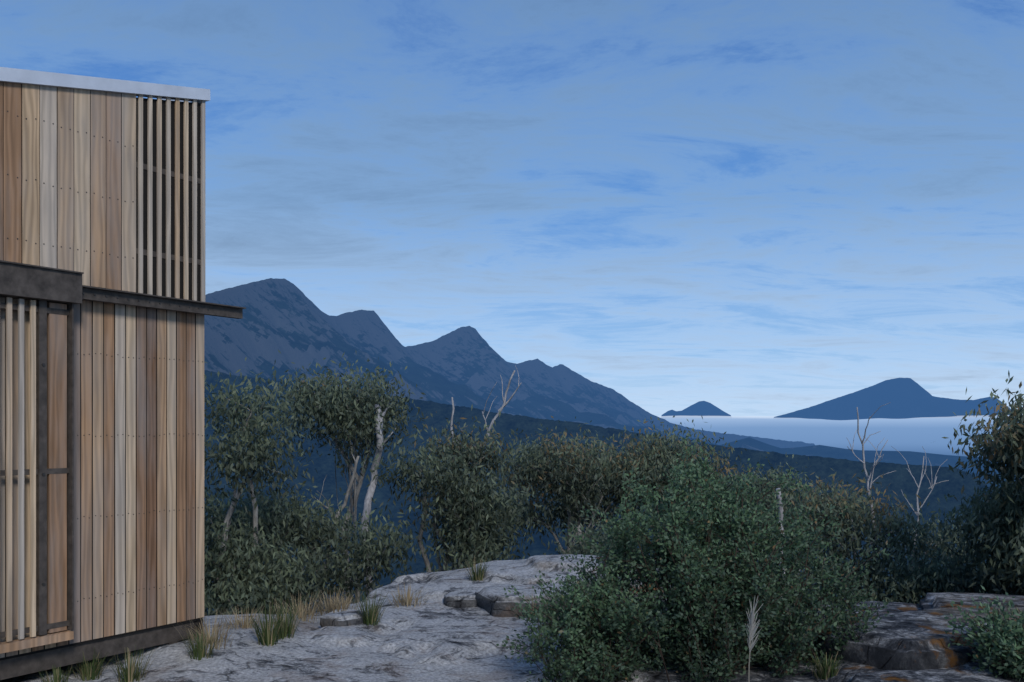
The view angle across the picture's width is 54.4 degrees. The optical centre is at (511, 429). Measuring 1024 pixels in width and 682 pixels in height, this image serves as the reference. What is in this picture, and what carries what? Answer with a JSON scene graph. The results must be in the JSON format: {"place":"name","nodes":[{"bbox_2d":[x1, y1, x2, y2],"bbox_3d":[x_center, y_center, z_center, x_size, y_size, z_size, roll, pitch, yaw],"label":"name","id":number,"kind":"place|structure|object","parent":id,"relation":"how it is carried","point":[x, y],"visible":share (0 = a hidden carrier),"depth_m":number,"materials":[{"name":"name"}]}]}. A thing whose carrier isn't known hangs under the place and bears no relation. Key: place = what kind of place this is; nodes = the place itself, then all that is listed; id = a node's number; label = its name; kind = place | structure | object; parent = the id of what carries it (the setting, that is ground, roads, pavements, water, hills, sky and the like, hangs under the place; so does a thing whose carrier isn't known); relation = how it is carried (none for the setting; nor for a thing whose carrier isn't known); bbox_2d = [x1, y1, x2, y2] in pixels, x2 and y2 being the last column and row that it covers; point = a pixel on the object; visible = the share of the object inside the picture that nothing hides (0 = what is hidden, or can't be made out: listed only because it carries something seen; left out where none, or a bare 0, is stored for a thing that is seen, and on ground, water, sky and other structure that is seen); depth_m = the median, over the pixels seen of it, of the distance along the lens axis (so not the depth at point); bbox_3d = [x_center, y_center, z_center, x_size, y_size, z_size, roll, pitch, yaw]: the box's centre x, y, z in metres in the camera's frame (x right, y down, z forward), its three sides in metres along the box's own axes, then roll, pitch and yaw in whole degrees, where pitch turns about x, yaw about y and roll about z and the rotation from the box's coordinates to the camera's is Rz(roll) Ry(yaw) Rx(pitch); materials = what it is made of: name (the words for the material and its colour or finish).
{"place":"outdoors","nodes":[
{"label":"outdoors","id":0,"kind":"place"},
{"bbox_2d":[0,554,1023,681],"bbox_3d":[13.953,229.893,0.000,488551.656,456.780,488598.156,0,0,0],"label":"ground","id":1,"kind":"structure","parent":0,"point":[433,638],"depth_m":8.51,"materials":[{"name":"stone"}]},
{"bbox_2d":[0,67,245,679],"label":"cabin","id":2,"kind":"object","parent":1,"relation":"on","point":[105,307],"visible":1,"depth_m":7.76,"materials":[{"name":"wood"}]},
{"bbox_2d":[204,478,305,613],"bbox_3d":[-3.786,2.897,13.002,1.974,4.722,2.320,0,0,0],"label":"bush","id":3,"kind":"object","parent":1,"relation":"on","point":[218,512],"visible":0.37,"depth_m":12.87,"materials":[{"name":"green plant"}]},
{"bbox_2d":[204,547,320,615],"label":"bush","id":4,"kind":"object","parent":1,"relation":"on","point":[251,598],"visible":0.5,"depth_m":11.98,"materials":[{"name":"green plant"}]},
{"bbox_2d":[204,350,321,612],"bbox_3d":[-3.345,1.906,12.568,2.102,5.821,2.083,0,0,35],"label":"gum tree","id":5,"kind":"object","parent":1,"relation":"on","point":[243,457],"visible":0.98,"depth_m":12.39,"materials":[{"name":"green plant"}]},
{"bbox_2d":[204,513,322,614],"bbox_3d":[-3.504,2.911,12.496,2.004,4.153,1.909,0,0,0],"label":"bush","id":6,"kind":"object","parent":1,"relation":"on","point":[224,558],"visible":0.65,"depth_m":12.33,"materials":[{"name":"green plant"}]},
{"bbox_2d":[205,536,347,614],"bbox_3d":[-3.145,3.224,12.961,1.941,3.903,1.901,0,0,41],"label":"bush","id":7,"kind":"object","parent":1,"relation":"on","point":[312,579],"visible":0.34,"depth_m":12.69,"materials":[{"name":"green plant"}]},
{"bbox_2d":[208,470,382,612],"bbox_3d":[-3.166,3.460,14.141,2.575,5.889,2.130,0,0,-31],"label":"bush","id":8,"kind":"object","parent":1,"relation":"on","point":[306,524],"visible":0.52,"depth_m":14.07,"materials":[{"name":"green plant"}]},
{"bbox_2d":[315,434,359,609],"bbox_3d":[-2.701,3.447,14.982,0.727,6.735,0.387,0,0,-31],"label":"dead tree","id":9,"kind":"object","parent":1,"relation":"on","point":[350,484],"visible":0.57,"depth_m":15.01,"materials":[{"name":"grey wood"}]},
{"bbox_2d":[256,352,432,602],"bbox_3d":[-2.688,3.273,15.489,2.848,8.970,2.725,0,0,18],"label":"tall gum tree","id":10,"kind":"object","parent":1,"relation":"on","point":[329,407],"visible":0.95,"depth_m":15.26,"materials":[{"name":"green plant"}]},
{"bbox_2d":[320,610,368,627],"bbox_3d":[-1.596,1.867,9.602,0.314,0.178,0.439,0,0,44],"label":"rock","id":11,"kind":"object","parent":1,"relation":"on","point":[345,618],"visible":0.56,"depth_m":9.49,"materials":[{"name":"stone"}]},
{"bbox_2d":[277,486,441,609],"bbox_3d":[-2.302,2.794,13.509,2.755,4.002,2.066,0,0,0],"label":"bush","id":12,"kind":"object","parent":1,"relation":"on","point":[383,550],"visible":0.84,"depth_m":13.35,"materials":[{"name":"green plant"}]},
{"bbox_2d":[178,583,569,649],"bbox_3d":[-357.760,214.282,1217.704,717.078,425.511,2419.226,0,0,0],"label":"dry tussocks","id":13,"kind":"object","parent":1,"relation":"on","point":[407,601],"visible":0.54,"depth_m":9.87,"materials":[{"name":"plant"}]},
{"bbox_2d":[361,393,395,595],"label":"dead tree trunk","id":14,"kind":"object","parent":1,"relation":"on","point":[369,495],"visible":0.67,"depth_m":15.16,"materials":[{"name":"grey wood"}]},
{"bbox_2d":[339,405,537,571],"bbox_3d":[-0.833,1.904,14.349,2.265,4.541,2.768,0,0,27],"label":"gum tree","id":15,"kind":"object","parent":1,"relation":"on","point":[467,454],"visible":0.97,"depth_m":14.14,"materials":[{"name":"green plant"}]},
{"bbox_2d":[38,556,847,681],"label":"green tussocks","id":16,"kind":"object","parent":1,"relation":"on","point":[282,629],"visible":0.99,"depth_m":8.14,"materials":[{"name":"green plant"}]},
{"bbox_2d":[450,397,455,568],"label":"dead tree","id":17,"kind":"object","parent":1,"relation":"on","point":[451,428],"visible":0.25,"depth_m":15.41,"materials":[{"name":"grey wood"}]},
{"bbox_2d":[443,591,477,607],"bbox_3d":[-0.404,1.846,10.602,0.654,0.199,0.404,0,0,-11],"label":"rock","id":18,"kind":"object","parent":1,"relation":"on","point":[463,599],"visible":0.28,"depth_m":10.40,"materials":[{"name":"stone"}]},
{"bbox_2d":[388,462,544,571],"bbox_3d":[-0.676,1.976,14.314,2.284,3.108,2.637,0,0,0],"label":"bush","id":19,"kind":"object","parent":1,"relation":"on","point":[465,532],"visible":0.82,"depth_m":13.95,"materials":[{"name":"green plant"}]},
{"bbox_2d":[426,546,524,571],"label":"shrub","id":20,"kind":"object","parent":1,"relation":"on","point":[460,564],"visible":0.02,"depth_m":13.43,"materials":[{"name":"green plant"}]},
{"bbox_2d":[459,366,520,559],"bbox_3d":[-0.377,1.951,15.104,1.046,5.866,0.551,0,0,0],"label":"dead tree","id":21,"kind":"object","parent":1,"relation":"on","point":[505,403],"visible":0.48,"depth_m":15.16,"materials":[{"name":"grey wood"}]},
{"bbox_2d":[475,583,590,616],"bbox_3d":[0.303,1.827,10.336,1.273,0.341,0.888,0,0,-16],"label":"rock","id":22,"kind":"object","parent":1,"relation":"on","point":[493,601],"visible":0.29,"depth_m":10.00,"materials":[{"name":"stone"}]},
{"bbox_2d":[474,416,676,554],"bbox_3d":[1.029,3.374,16.949,3.512,7.200,3.166,0,0,35],"label":"gum tree","id":23,"kind":"object","parent":1,"relation":"on","point":[549,472],"visible":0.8,"depth_m":16.59,"materials":[{"name":"green plant"}]},
{"bbox_2d":[496,533,679,681],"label":"shrub","id":24,"kind":"object","parent":1,"relation":"on","point":[606,668],"visible":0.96,"depth_m":7.45,"materials":[{"name":"green plant"}]},
{"bbox_2d":[543,500,655,560],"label":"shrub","id":25,"kind":"object","parent":1,"relation":"on","point":[603,537],"visible":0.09,"depth_m":15.07,"materials":[{"name":"green plant"}]},
{"bbox_2d":[581,415,762,552],"bbox_3d":[2.812,4.149,17.187,3.212,8.799,2.972,0,0,28],"label":"gum tree","id":26,"kind":"object","parent":1,"relation":"on","point":[667,454],"visible":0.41,"depth_m":16.83,"materials":[{"name":"green plant"}]},
{"bbox_2d":[534,434,893,681],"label":"shrub","id":27,"kind":"object","parent":1,"relation":"on","point":[716,586],"visible":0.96,"depth_m":7.61,"materials":[{"name":"green plant"}]},
{"bbox_2d":[745,597,762,681],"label":"plume grass","id":28,"kind":"object","parent":1,"relation":"on","point":[751,631],"depth_m":6.45,"materials":[{"name":"beige plant"}]},
{"bbox_2d":[695,452,848,558],"bbox_3d":[4.248,4.437,16.174,2.808,8.136,2.455,0,0,0],"label":"bush","id":29,"kind":"object","parent":1,"relation":"on","point":[766,487],"visible":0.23,"depth_m":15.93,"materials":[{"name":"green plant"}]},
{"bbox_2d":[776,488,784,596],"bbox_3d":[3.604,2.879,13.174,0.332,4.210,0.164,0,0,-20],"label":"dead stub","id":30,"kind":"object","parent":1,"relation":"on","point":[780,507],"visible":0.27,"depth_m":13.14,"materials":[{"name":"grey wood"}]},
{"bbox_2d":[755,539,878,604],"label":"shrub","id":31,"kind":"object","parent":1,"relation":"on","point":[799,574],"visible":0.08,"depth_m":13.27,"materials":[{"name":"green plant"}]},
{"bbox_2d":[767,465,960,600],"bbox_3d":[4.847,3.410,14.020,2.705,5.810,2.809,0,0,26],"label":"bush","id":32,"kind":"object","parent":1,"relation":"on","point":[857,520],"visible":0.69,"depth_m":13.63,"materials":[{"name":"green plant"}]},
{"bbox_2d":[846,402,893,553],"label":"dead tree","id":33,"kind":"object","parent":1,"relation":"on","point":[865,471],"visible":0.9,"depth_m":14.30,"materials":[{"name":"grey wood"}]},
{"bbox_2d":[831,529,959,604],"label":"shrub","id":34,"kind":"object","parent":1,"relation":"on","point":[902,595],"visible":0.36,"depth_m":12.98,"materials":[{"name":"green plant"}]},
{"bbox_2d":[814,607,1005,669],"bbox_3d":[3.298,1.772,7.903,1.655,0.472,1.075,0,0,-29],"label":"boulder","id":35,"kind":"object","parent":1,"relation":"on","point":[913,640],"visible":0.52,"depth_m":7.43,"materials":[{"name":"stone"}]},
{"bbox_2d":[891,446,948,580],"bbox_3d":[6.133,4.076,14.961,0.774,7.640,0.586,0,0,0],"label":"dead tree","id":36,"kind":"object","parent":1,"relation":"on","point":[918,508],"visible":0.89,"depth_m":14.84,"materials":[{"name":"grey wood"}]},
{"bbox_2d":[851,669,1010,681],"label":"boulder","id":37,"kind":"object","parent":1,"relation":"on","point":[945,675],"visible":0.97,"depth_m":6.96,"materials":[{"name":"stone"}]},
{"bbox_2d":[880,498,987,591],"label":"bush","id":38,"kind":"object","parent":1,"relation":"on","point":[937,544],"visible":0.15,"depth_m":14.79,"materials":[{"name":"green plant"}]},
{"bbox_2d":[872,535,1015,603],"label":"shrub","id":39,"kind":"object","parent":1,"relation":"on","point":[963,585],"visible":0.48,"depth_m":12.71,"materials":[{"name":"green plant"}]},
{"bbox_2d":[898,468,1023,595],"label":"bush","id":40,"kind":"object","parent":1,"relation":"on","point":[1000,532],"visible":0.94,"depth_m":11.93,"materials":[{"name":"green plant"}]},
{"bbox_2d":[919,592,1023,621],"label":"boulder","id":41,"kind":"object","parent":1,"relation":"on","point":[930,600],"visible":0.33,"depth_m":9.35,"materials":[{"name":"stone"}]},
{"bbox_2d":[942,370,1023,530],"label":"gum tree","id":42,"kind":"object","parent":1,"relation":"on","point":[1000,447],"visible":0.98,"depth_m":11.40,"materials":[{"name":"green plant"}]},
{"bbox_2d":[943,586,1023,680],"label":"shrub","id":43,"kind":"object","parent":1,"relation":"on","point":[1003,641],"visible":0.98,"depth_m":7.08,"materials":[{"name":"green plant"}]},
{"bbox_2d":[960,545,1022,595],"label":"shrub","id":44,"kind":"object","parent":1,"relation":"on","point":[989,591],"visible":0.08,"depth_m":12.56,"materials":[{"name":"green plant"}]},
{"bbox_2d":[0,0,1023,416],"label":"sky","id":45,"kind":"structure","parent":0,"point":[749,208],"materials":[{"name":"blue"}]},
{"bbox_2d":[204,370,992,613],"bbox_3d":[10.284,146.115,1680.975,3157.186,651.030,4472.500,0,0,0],"label":"forested hillside","id":46,"kind":"structure","parent":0,"point":[899,478],"depth_m":1777.44,"materials":[{"name":"plant"}]},
{"bbox_2d":[204,278,1021,494],"bbox_3d":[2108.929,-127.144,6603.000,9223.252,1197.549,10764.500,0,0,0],"label":"mountain range","id":47,"kind":"structure","parent":0,"point":[467,366],"depth_m":5492.92,"materials":[{"name":"blue stone"}]},
{"bbox_2d":[661,401,730,415],"bbox_3d":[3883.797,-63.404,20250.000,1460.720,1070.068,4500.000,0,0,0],"label":"mountain","id":48,"kind":"structure","parent":0,"point":[702,408],"depth_m":20801.15,"materials":[{"name":"blue stone"}]},
{"bbox_2d":[658,415,1011,456],"bbox_3d":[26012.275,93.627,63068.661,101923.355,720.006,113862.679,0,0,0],"label":"sea","id":49,"kind":"structure","parent":0,"point":[917,434],"depth_m":14014.34,"materials":[{"name":"liquid"}]},
{"bbox_2d":[774,378,1010,456],"bbox_3d":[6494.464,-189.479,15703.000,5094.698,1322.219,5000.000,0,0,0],"label":"distant peak","id":50,"kind":"structure","parent":0,"point":[908,397],"depth_m":16010.24,"materials":[{"name":"blue stone"}]}
]}

